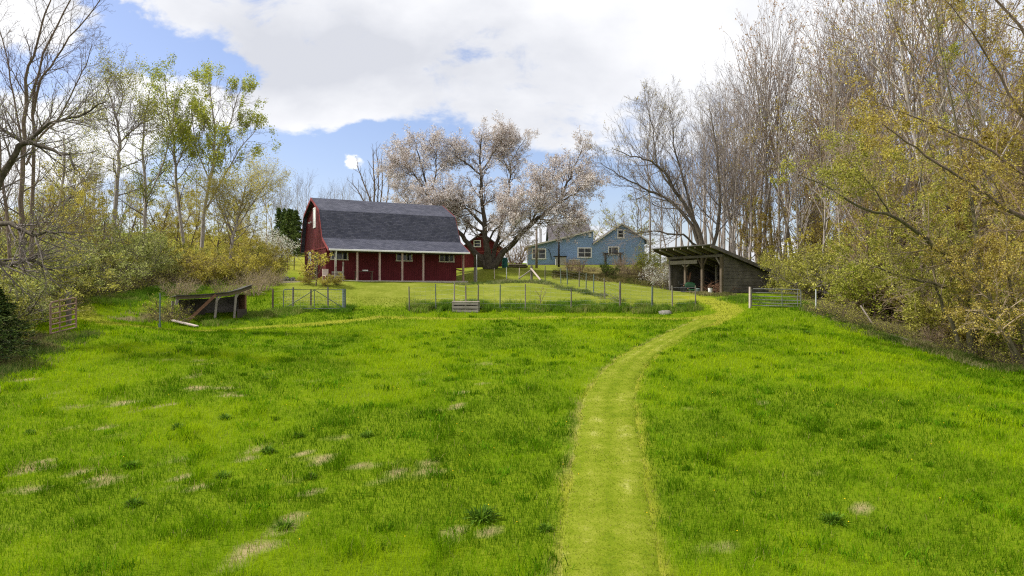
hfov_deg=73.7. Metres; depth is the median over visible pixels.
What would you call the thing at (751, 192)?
budding tree
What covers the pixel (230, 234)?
leafing tree
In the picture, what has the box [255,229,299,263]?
flowering shrub
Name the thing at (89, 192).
young tree
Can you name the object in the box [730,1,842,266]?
bare tree
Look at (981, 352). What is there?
brush
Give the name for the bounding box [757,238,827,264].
shrub
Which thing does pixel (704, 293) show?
tall grass
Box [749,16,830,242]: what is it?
bare tree
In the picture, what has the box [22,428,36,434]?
weed clump
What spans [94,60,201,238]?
leafing tree
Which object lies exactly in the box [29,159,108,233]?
leafing tree
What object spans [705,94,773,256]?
bare tree
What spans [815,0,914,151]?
bare tree
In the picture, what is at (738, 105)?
bare tree
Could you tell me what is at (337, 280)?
shrub
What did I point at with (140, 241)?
shrub
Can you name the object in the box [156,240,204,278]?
shrub
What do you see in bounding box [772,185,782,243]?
young tree
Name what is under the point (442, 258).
window
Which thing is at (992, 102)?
budding tree
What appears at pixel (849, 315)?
brush
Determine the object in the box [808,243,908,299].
shrub
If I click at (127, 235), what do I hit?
shrub
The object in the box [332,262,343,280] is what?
garden chair
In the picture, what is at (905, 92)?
bare tree
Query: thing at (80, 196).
leafing tree
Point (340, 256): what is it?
window
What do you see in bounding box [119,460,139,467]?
weed clump
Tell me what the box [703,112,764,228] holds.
bare tree
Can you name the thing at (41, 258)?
gnarled tree
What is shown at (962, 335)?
shrub
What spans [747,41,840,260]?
bare tree
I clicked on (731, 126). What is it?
bare tree
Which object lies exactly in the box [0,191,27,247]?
leafing tree
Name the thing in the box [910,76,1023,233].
budding tree
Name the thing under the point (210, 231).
leafing tree
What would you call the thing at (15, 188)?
bare tree
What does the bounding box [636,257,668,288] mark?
flowering shrub
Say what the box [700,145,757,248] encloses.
bare tree
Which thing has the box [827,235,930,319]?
shrub
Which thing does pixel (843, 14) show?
bare tree
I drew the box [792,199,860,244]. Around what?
budding tree
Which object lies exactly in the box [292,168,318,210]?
bare tree
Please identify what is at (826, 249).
shrub
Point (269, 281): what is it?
brush
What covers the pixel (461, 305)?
wooden feeder
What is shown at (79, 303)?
brush
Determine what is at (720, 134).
bare tree
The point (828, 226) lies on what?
budding tree
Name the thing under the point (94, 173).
bare tree
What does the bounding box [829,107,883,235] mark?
budding tree
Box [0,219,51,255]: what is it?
shrub
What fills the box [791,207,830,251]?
budding tree
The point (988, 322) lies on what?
shrub
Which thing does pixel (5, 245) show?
leafing tree
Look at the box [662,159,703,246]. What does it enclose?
bare tree
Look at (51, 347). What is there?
tall grass
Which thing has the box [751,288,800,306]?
farm gate
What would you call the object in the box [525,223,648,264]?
blue house
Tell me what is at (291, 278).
stone heap
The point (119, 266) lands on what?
shrub
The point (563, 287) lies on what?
tall grass
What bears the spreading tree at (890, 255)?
on the ground at (398, 290)
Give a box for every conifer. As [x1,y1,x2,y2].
[269,207,281,242]
[275,208,302,255]
[277,208,298,252]
[287,210,304,253]
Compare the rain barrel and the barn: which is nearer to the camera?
the barn
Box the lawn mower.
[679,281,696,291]
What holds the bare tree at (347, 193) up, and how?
on the ground at (398, 290)
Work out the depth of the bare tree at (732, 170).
73.89 m
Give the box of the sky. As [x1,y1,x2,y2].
[0,0,1023,262]
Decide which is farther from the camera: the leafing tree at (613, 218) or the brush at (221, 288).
the leafing tree at (613, 218)
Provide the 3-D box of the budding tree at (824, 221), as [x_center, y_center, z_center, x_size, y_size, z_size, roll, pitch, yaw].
[24.426,-8.816,52.460,8.813,19.185,8.013,0,0,-9]
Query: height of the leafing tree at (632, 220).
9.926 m
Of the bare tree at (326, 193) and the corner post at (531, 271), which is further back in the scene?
the bare tree at (326, 193)
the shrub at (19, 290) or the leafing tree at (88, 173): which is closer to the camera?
the shrub at (19, 290)
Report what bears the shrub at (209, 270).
on the ground at (398, 290)
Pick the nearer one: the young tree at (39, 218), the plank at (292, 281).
the young tree at (39, 218)
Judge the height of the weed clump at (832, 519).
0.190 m
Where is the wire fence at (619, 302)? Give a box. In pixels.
[408,281,695,310]
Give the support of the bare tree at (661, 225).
on the ground at (398, 290)
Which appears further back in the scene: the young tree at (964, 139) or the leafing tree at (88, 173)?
the leafing tree at (88, 173)
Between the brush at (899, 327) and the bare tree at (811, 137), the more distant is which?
the bare tree at (811, 137)
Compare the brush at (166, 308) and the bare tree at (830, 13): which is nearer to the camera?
the brush at (166, 308)
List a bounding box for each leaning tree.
[570,74,752,266]
[913,176,1023,366]
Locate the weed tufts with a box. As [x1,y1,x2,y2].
[0,298,1023,575]
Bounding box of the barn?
[300,197,469,282]
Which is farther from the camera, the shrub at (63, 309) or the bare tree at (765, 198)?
the bare tree at (765, 198)
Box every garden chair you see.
[322,269,330,279]
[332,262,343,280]
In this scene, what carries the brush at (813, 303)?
on the ground at (398, 290)
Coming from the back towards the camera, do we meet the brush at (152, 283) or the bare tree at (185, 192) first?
the bare tree at (185, 192)
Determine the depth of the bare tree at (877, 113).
64.43 m
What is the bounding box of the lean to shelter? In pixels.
[171,285,251,320]
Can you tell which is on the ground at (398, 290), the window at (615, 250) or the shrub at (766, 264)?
the shrub at (766, 264)
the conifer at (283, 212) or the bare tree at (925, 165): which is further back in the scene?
the conifer at (283, 212)
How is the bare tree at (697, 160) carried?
on the ground at (398, 290)
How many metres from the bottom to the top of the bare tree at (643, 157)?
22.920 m
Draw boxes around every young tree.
[2,208,53,245]
[24,184,70,237]
[51,182,126,241]
[54,150,84,226]
[82,176,99,241]
[124,190,142,234]
[147,188,188,248]
[298,250,332,285]
[735,197,758,257]
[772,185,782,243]
[831,153,869,256]
[856,132,921,318]
[856,181,898,315]
[858,152,890,248]
[881,103,924,251]
[927,111,982,256]
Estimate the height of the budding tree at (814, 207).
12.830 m
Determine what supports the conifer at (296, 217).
on the ground at (398, 290)
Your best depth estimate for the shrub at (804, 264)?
42.12 m
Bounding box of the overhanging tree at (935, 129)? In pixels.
[843,0,1023,241]
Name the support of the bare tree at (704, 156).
on the ground at (398, 290)
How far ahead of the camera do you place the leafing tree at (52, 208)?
46.76 m
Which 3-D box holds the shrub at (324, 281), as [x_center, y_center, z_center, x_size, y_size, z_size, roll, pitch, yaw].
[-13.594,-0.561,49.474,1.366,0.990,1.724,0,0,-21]
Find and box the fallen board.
[171,319,198,326]
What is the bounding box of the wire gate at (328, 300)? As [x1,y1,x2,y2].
[283,289,344,308]
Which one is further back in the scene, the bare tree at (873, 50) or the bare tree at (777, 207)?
the bare tree at (777, 207)
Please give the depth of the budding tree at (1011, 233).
36.37 m
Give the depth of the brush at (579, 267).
69.84 m
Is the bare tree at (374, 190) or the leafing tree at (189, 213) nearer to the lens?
the leafing tree at (189, 213)
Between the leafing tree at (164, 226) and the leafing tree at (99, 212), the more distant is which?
the leafing tree at (99, 212)
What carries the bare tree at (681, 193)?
on the ground at (398, 290)
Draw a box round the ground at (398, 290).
[0,232,1023,575]
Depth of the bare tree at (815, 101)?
68.99 m
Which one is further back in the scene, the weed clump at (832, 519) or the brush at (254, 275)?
the brush at (254, 275)
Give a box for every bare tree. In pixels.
[0,0,117,293]
[1,141,30,210]
[6,163,36,219]
[8,179,38,218]
[85,152,112,208]
[105,153,128,204]
[106,182,129,221]
[111,173,135,237]
[118,165,151,241]
[122,179,147,223]
[128,153,155,228]
[157,187,180,225]
[181,174,195,239]
[183,152,213,247]
[257,181,279,241]
[258,169,275,235]
[267,168,288,213]
[273,183,301,211]
[281,170,305,212]
[290,190,308,221]
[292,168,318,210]
[315,182,331,198]
[328,177,352,199]
[340,177,353,199]
[347,142,389,201]
[350,175,376,200]
[606,80,669,257]
[622,154,652,230]
[630,177,670,260]
[646,168,687,245]
[652,137,680,261]
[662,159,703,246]
[666,90,716,243]
[669,128,713,245]
[669,145,710,245]
[674,112,711,244]
[677,94,741,243]
[679,140,714,228]
[679,148,727,241]
[681,60,757,248]
[683,61,761,246]
[687,71,744,247]
[687,102,754,253]
[687,125,731,243]
[694,155,730,233]
[698,176,738,247]
[699,59,773,252]
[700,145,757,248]
[703,31,788,259]
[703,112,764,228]
[704,106,751,238]
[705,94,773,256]
[706,111,757,250]
[708,71,785,257]
[712,0,820,261]
[712,140,759,251]
[715,142,741,249]
[716,21,802,251]
[719,0,792,250]
[721,50,816,251]
[725,69,784,258]
[725,166,770,236]
[729,92,776,262]
[729,106,798,255]
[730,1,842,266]
[732,21,813,257]
[733,127,786,237]
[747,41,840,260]
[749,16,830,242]
[749,162,791,237]
[759,155,802,247]
[774,100,848,258]
[782,62,857,249]
[782,63,854,244]
[782,137,824,231]
[783,0,872,228]
[784,0,885,218]
[784,50,846,217]
[785,68,851,237]
[788,96,826,239]
[792,0,899,220]
[792,7,887,222]
[794,44,853,256]
[796,39,864,200]
[805,0,1019,274]
[806,3,890,235]
[806,60,904,230]
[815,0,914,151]
[816,64,894,214]
[817,0,914,195]
[818,78,919,237]
[819,37,886,140]
[824,0,909,188]
[828,0,929,200]
[832,0,982,211]
[834,0,914,202]
[835,59,931,209]
[841,104,934,231]
[842,7,910,189]
[843,0,1023,226]
[863,20,983,161]
[864,7,1012,180]
[865,0,1023,261]
[875,110,956,208]
[887,0,1023,204]
[889,66,964,168]
[898,0,1023,210]
[898,0,1023,267]
[907,38,983,197]
[917,0,1023,147]
[924,1,1023,152]
[939,2,1023,170]
[953,112,1022,226]
[983,52,1023,236]
[992,44,1023,152]
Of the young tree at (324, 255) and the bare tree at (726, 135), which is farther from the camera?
the bare tree at (726, 135)
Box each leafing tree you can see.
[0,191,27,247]
[0,203,29,276]
[0,208,53,251]
[0,214,33,276]
[1,180,87,251]
[5,188,58,238]
[13,107,132,254]
[18,164,119,276]
[24,192,96,247]
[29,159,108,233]
[52,176,138,257]
[65,39,179,242]
[81,201,138,244]
[84,197,118,237]
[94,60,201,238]
[102,189,162,241]
[124,172,203,251]
[125,197,174,242]
[140,53,213,250]
[148,180,218,251]
[150,216,177,252]
[163,58,281,249]
[182,144,297,259]
[199,199,246,250]
[210,204,255,248]
[216,193,272,250]
[590,220,609,241]
[591,213,624,236]
[602,205,628,225]
[628,192,654,249]
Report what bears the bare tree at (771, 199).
on the ground at (398, 290)
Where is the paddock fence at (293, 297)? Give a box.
[272,287,338,306]
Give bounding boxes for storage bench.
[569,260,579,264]
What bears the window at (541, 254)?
in the blue house
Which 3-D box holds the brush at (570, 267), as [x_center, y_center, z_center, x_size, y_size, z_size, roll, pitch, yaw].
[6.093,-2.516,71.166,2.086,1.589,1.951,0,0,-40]
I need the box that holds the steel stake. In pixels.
[815,289,816,308]
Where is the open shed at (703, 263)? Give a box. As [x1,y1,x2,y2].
[652,244,778,292]
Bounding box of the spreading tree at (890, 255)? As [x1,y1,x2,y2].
[768,0,1022,354]
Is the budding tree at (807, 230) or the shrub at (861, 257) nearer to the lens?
the shrub at (861, 257)
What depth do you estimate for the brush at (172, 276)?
50.34 m
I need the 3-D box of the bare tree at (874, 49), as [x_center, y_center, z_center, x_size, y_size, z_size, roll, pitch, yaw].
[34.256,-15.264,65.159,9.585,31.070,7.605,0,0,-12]
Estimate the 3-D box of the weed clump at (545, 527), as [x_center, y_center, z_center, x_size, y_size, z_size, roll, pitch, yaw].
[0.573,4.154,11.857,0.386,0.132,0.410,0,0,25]
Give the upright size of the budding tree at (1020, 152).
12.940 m
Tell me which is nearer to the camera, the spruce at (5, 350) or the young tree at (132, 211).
the spruce at (5, 350)
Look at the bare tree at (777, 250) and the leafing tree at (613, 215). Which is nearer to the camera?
the bare tree at (777, 250)
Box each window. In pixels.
[330,250,348,259]
[396,254,412,261]
[439,255,454,261]
[473,240,480,246]
[532,248,545,258]
[577,247,591,257]
[608,246,618,254]
[617,229,624,237]
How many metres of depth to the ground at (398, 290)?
16.41 m
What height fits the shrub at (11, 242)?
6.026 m
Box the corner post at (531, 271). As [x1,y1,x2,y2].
[518,265,539,279]
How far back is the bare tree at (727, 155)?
67.66 m
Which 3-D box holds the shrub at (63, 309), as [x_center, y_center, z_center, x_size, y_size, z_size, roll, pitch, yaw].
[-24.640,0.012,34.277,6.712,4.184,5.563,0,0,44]
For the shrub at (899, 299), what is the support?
on the ground at (398, 290)
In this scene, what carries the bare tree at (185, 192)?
on the ground at (398, 290)
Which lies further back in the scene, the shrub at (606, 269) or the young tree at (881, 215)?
the shrub at (606, 269)
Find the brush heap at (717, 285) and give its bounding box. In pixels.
[700,279,741,292]
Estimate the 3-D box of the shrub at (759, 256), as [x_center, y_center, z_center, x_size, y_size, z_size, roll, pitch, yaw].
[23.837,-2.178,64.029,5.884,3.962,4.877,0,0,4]
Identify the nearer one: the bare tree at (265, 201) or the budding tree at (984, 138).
the budding tree at (984, 138)
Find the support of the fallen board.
on the ground at (398, 290)
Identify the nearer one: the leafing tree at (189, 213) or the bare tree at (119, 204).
the leafing tree at (189, 213)
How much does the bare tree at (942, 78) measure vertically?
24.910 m
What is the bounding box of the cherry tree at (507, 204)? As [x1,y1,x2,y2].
[373,109,610,268]
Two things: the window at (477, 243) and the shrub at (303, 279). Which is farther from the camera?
the window at (477, 243)
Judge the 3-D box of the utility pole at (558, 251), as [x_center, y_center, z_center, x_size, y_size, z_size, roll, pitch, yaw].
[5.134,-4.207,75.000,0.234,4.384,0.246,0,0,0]
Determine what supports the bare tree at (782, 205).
on the ground at (398, 290)
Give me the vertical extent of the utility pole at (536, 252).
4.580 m
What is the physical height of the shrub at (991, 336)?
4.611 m
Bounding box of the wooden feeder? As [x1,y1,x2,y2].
[452,301,479,312]
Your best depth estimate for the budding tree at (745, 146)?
62.88 m
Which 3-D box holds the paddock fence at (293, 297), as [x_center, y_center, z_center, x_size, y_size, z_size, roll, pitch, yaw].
[-13.147,0.839,43.858,4.703,1.819,1.278,0,0,-33]
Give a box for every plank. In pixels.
[281,281,315,282]
[860,306,871,322]
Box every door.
[313,207,315,227]
[314,252,318,278]
[474,254,483,266]
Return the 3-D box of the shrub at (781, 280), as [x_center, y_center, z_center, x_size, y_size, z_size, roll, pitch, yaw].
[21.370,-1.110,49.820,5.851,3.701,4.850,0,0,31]
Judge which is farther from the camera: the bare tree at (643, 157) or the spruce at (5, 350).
the bare tree at (643, 157)
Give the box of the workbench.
[354,271,373,279]
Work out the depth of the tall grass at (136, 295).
42.66 m
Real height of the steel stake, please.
1.400 m
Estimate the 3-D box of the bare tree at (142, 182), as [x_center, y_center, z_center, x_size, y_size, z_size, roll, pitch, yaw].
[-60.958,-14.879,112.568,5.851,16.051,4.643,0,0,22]
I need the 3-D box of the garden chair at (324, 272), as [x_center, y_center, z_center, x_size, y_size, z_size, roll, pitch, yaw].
[-14.060,-0.940,51.847,0.460,1.020,0.500,0,0,44]
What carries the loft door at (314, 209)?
in the barn
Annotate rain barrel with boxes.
[502,258,507,267]
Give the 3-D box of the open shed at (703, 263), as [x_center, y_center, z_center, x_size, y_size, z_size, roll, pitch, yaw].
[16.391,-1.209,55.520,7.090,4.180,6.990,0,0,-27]
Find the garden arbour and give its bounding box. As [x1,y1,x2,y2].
[603,249,624,264]
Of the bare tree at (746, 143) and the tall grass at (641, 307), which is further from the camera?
the bare tree at (746, 143)
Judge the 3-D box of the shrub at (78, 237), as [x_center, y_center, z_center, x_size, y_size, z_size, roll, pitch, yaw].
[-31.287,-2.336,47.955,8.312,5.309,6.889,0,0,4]
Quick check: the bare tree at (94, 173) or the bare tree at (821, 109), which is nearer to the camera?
the bare tree at (821, 109)
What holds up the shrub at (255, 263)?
on the ground at (398, 290)
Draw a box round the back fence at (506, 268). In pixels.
[494,267,524,278]
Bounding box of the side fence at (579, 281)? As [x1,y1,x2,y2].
[545,266,618,300]
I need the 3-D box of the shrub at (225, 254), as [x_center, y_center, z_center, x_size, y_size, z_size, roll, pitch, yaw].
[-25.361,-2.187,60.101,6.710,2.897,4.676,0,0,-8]
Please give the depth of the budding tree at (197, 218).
91.24 m
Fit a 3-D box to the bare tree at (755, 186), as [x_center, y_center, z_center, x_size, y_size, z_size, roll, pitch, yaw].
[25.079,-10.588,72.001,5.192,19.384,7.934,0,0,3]
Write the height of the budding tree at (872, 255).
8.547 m
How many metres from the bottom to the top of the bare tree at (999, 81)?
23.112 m
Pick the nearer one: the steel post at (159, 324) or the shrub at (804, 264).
the steel post at (159, 324)
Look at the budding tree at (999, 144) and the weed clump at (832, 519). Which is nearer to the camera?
the weed clump at (832, 519)
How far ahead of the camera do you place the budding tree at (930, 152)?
42.91 m
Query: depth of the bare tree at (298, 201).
147.70 m
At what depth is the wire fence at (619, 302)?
43.53 m
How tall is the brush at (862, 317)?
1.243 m
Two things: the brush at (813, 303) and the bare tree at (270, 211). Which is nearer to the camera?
the brush at (813, 303)
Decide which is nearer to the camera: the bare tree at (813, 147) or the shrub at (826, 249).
the shrub at (826, 249)
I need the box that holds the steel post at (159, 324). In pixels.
[158,293,160,327]
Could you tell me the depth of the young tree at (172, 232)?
65.11 m
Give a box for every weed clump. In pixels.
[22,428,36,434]
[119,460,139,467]
[120,497,146,507]
[170,422,182,429]
[213,470,229,478]
[215,413,232,419]
[257,445,275,453]
[269,516,294,532]
[294,431,304,437]
[301,472,317,479]
[361,430,376,436]
[464,503,502,525]
[536,522,554,532]
[816,511,849,525]
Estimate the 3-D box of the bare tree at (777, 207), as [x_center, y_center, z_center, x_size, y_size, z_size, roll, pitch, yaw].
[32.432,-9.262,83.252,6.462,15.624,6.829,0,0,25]
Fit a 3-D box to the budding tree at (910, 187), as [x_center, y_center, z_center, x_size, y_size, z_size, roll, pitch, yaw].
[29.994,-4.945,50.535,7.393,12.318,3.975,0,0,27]
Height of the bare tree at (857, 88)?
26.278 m
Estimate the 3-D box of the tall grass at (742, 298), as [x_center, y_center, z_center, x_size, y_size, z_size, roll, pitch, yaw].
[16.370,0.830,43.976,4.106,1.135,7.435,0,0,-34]
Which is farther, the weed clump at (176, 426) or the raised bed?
the raised bed
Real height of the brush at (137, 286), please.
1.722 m
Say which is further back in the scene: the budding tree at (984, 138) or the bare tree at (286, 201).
the bare tree at (286, 201)
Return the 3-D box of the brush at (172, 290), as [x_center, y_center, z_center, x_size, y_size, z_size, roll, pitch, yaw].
[-21.570,-0.087,43.864,3.204,1.783,2.229,0,0,-11]
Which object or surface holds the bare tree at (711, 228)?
on the ground at (398, 290)
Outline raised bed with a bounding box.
[508,264,527,267]
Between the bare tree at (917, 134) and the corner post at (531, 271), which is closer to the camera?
the bare tree at (917, 134)
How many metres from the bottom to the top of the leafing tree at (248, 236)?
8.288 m
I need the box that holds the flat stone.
[658,310,670,314]
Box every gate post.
[66,291,71,324]
[342,289,345,307]
[474,267,476,281]
[749,287,750,307]
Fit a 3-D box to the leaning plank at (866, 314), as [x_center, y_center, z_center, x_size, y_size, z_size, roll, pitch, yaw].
[19.114,1.586,36.640,0.799,1.281,0.120,0,0,16]
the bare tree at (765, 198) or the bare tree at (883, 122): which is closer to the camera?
the bare tree at (883, 122)
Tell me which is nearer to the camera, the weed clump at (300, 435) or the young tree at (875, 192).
the weed clump at (300, 435)
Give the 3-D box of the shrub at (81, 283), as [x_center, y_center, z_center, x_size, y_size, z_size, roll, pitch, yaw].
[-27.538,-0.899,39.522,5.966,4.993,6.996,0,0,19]
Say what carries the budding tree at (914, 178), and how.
on the ground at (398, 290)
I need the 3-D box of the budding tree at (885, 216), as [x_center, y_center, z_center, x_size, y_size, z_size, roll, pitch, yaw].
[23.344,-4.290,41.025,8.535,12.577,7.364,0,0,4]
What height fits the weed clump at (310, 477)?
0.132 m
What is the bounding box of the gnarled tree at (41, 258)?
[0,62,152,307]
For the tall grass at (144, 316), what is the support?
on the ground at (398, 290)
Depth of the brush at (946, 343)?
30.85 m
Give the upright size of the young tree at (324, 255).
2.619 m
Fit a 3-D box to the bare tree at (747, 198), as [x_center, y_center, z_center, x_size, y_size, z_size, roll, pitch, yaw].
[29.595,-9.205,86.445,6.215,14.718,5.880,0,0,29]
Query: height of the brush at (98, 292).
1.832 m
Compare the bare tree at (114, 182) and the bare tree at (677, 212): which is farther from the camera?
the bare tree at (114, 182)
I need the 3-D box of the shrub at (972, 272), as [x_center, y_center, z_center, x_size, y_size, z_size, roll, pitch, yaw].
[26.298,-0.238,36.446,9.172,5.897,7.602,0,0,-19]
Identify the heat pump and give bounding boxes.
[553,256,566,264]
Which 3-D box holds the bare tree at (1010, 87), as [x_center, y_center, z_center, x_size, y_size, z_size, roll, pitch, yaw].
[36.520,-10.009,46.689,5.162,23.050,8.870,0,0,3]
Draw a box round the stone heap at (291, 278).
[280,276,296,280]
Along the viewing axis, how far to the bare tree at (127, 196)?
109.27 m
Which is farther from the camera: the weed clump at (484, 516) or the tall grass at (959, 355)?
the tall grass at (959, 355)
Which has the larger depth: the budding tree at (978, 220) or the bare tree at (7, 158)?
the bare tree at (7, 158)
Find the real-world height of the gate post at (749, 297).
1.500 m
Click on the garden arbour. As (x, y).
(609, 253)
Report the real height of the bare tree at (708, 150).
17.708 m
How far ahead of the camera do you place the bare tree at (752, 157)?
91.35 m
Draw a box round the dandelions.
[42,319,983,539]
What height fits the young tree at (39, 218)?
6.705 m
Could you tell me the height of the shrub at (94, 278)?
4.493 m
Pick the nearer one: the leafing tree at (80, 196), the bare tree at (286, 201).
the leafing tree at (80, 196)
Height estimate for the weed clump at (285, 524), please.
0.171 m
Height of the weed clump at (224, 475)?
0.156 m
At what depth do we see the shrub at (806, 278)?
47.91 m
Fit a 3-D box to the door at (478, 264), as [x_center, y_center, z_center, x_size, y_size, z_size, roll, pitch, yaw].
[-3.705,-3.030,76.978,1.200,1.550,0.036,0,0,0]
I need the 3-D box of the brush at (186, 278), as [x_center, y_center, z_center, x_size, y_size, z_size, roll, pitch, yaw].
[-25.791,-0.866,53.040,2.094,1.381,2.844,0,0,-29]
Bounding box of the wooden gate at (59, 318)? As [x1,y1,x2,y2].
[49,297,76,333]
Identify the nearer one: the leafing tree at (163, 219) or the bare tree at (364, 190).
the leafing tree at (163, 219)
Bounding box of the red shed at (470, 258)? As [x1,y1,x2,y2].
[456,233,502,267]
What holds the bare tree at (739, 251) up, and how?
on the ground at (398, 290)
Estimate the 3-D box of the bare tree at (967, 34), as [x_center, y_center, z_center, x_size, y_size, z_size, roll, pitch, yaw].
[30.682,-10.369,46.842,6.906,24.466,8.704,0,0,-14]
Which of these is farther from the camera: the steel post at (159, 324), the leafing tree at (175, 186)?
the leafing tree at (175, 186)
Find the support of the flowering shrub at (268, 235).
on the ground at (398, 290)
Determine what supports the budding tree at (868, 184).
on the ground at (398, 290)
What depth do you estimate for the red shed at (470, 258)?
77.00 m
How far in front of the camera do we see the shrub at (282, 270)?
56.19 m
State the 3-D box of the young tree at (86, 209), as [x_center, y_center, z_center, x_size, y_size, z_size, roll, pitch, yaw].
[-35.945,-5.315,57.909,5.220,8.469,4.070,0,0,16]
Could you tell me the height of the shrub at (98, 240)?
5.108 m
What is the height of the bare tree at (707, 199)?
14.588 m
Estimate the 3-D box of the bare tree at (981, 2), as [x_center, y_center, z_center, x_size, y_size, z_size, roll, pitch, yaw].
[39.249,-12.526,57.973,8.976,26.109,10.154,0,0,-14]
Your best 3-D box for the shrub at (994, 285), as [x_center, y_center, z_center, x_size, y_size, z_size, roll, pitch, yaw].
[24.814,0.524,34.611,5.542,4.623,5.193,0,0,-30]
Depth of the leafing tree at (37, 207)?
53.30 m
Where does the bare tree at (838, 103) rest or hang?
on the ground at (398, 290)
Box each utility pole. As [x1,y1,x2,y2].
[535,228,537,267]
[558,230,559,266]
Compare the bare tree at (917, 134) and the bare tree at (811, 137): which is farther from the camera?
the bare tree at (811, 137)
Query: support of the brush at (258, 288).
on the ground at (398, 290)
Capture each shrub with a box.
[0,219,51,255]
[0,227,36,269]
[0,231,82,311]
[0,231,105,302]
[0,249,95,324]
[0,257,76,337]
[0,263,59,333]
[2,233,121,301]
[26,224,159,291]
[40,218,115,268]
[57,222,138,255]
[60,210,173,284]
[82,236,156,286]
[91,216,153,261]
[109,225,210,278]
[113,231,186,281]
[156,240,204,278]
[171,249,219,281]
[173,241,244,285]
[190,245,227,263]
[193,247,262,272]
[194,228,230,252]
[208,241,286,283]
[209,232,255,252]
[209,260,245,283]
[217,244,269,261]
[221,216,289,250]
[229,235,273,256]
[235,240,302,277]
[244,260,286,280]
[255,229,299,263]
[295,272,314,284]
[316,274,333,285]
[324,272,344,284]
[493,234,543,266]
[599,260,621,275]
[632,244,668,276]
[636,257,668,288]
[742,247,785,263]
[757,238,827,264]
[757,242,819,291]
[758,243,836,297]
[758,244,829,284]
[761,250,824,294]
[764,256,823,291]
[774,232,877,299]
[779,242,848,290]
[782,226,880,263]
[789,233,918,314]
[795,228,911,293]
[807,249,909,314]
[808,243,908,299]
[825,269,933,319]
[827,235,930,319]
[838,228,923,293]
[856,260,940,321]
[863,270,1007,338]
[890,235,1020,317]
[919,234,1023,315]
[922,283,1019,342]
[941,236,1023,300]
[945,253,1021,320]
[948,287,1023,351]
[962,266,1023,362]
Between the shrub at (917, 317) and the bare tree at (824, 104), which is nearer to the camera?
the shrub at (917, 317)
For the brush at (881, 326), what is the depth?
35.33 m
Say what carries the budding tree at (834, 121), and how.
on the ground at (398, 290)
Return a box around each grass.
[0,327,107,391]
[39,281,226,308]
[99,309,175,322]
[195,303,358,326]
[404,296,708,313]
[452,279,629,302]
[551,268,657,286]
[685,290,741,296]
[715,294,827,310]
[799,306,1023,372]
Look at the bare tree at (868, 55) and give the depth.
62.68 m
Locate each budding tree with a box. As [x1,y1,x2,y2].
[153,204,193,246]
[180,238,200,247]
[186,193,213,249]
[218,201,260,244]
[709,109,755,242]
[725,195,774,260]
[727,122,783,256]
[746,195,784,255]
[749,100,827,262]
[749,101,830,251]
[749,212,782,261]
[758,42,896,255]
[776,179,832,252]
[787,20,877,248]
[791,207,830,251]
[792,161,845,245]
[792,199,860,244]
[802,149,873,243]
[804,203,880,254]
[818,107,910,209]
[818,110,963,271]
[823,107,913,239]
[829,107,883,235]
[833,183,907,311]
[836,171,943,235]
[837,99,964,236]
[844,179,914,319]
[861,88,941,263]
[863,85,1023,318]
[876,91,1023,258]
[876,146,951,217]
[889,18,1023,248]
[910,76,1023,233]
[912,58,1023,211]
[913,156,1010,265]
[913,205,1002,334]
[924,116,1023,278]
[936,131,1023,265]
[967,106,1023,252]
[985,217,1023,287]
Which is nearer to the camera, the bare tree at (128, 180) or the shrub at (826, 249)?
the shrub at (826, 249)
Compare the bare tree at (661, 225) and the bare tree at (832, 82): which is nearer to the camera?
the bare tree at (832, 82)
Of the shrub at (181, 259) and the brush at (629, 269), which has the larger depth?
the brush at (629, 269)
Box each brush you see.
[43,285,95,306]
[56,275,119,297]
[73,269,140,294]
[107,271,145,291]
[123,270,168,287]
[137,292,195,313]
[140,297,201,323]
[143,262,194,284]
[153,273,200,297]
[167,269,190,283]
[175,276,204,293]
[207,278,240,292]
[227,268,272,296]
[228,277,249,293]
[237,265,275,283]
[248,267,278,290]
[258,264,290,285]
[560,258,575,269]
[571,256,589,271]
[582,265,598,271]
[607,253,626,270]
[613,263,630,273]
[625,264,636,274]
[633,264,649,279]
[801,297,837,310]
[802,294,858,318]
[829,300,868,321]
[844,307,883,328]
[867,315,905,331]
[879,319,919,335]
[895,327,939,340]
[915,321,951,344]
[932,334,966,350]
[952,331,1008,360]
[979,344,1023,367]
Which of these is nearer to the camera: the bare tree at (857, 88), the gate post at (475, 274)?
the gate post at (475, 274)
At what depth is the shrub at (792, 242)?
55.05 m
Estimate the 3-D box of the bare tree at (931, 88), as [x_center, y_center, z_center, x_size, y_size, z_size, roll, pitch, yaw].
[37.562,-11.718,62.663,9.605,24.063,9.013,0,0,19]
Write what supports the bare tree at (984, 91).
on the ground at (398, 290)
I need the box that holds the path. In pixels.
[561,319,716,575]
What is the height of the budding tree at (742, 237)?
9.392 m
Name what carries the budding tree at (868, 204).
on the ground at (398, 290)
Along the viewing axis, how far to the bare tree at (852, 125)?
62.01 m
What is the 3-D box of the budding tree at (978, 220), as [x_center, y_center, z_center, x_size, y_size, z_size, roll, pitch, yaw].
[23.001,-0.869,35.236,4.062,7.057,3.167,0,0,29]
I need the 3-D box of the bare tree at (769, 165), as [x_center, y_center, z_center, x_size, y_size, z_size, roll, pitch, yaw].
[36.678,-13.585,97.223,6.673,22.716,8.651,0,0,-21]
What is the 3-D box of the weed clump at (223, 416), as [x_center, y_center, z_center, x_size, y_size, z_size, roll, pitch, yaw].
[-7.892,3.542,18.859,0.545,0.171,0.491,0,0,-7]
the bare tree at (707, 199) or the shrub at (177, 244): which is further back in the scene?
the bare tree at (707, 199)
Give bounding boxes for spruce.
[0,287,57,351]
[0,303,38,360]
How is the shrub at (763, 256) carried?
on the ground at (398, 290)
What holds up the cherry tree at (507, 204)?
on the ground at (398, 290)

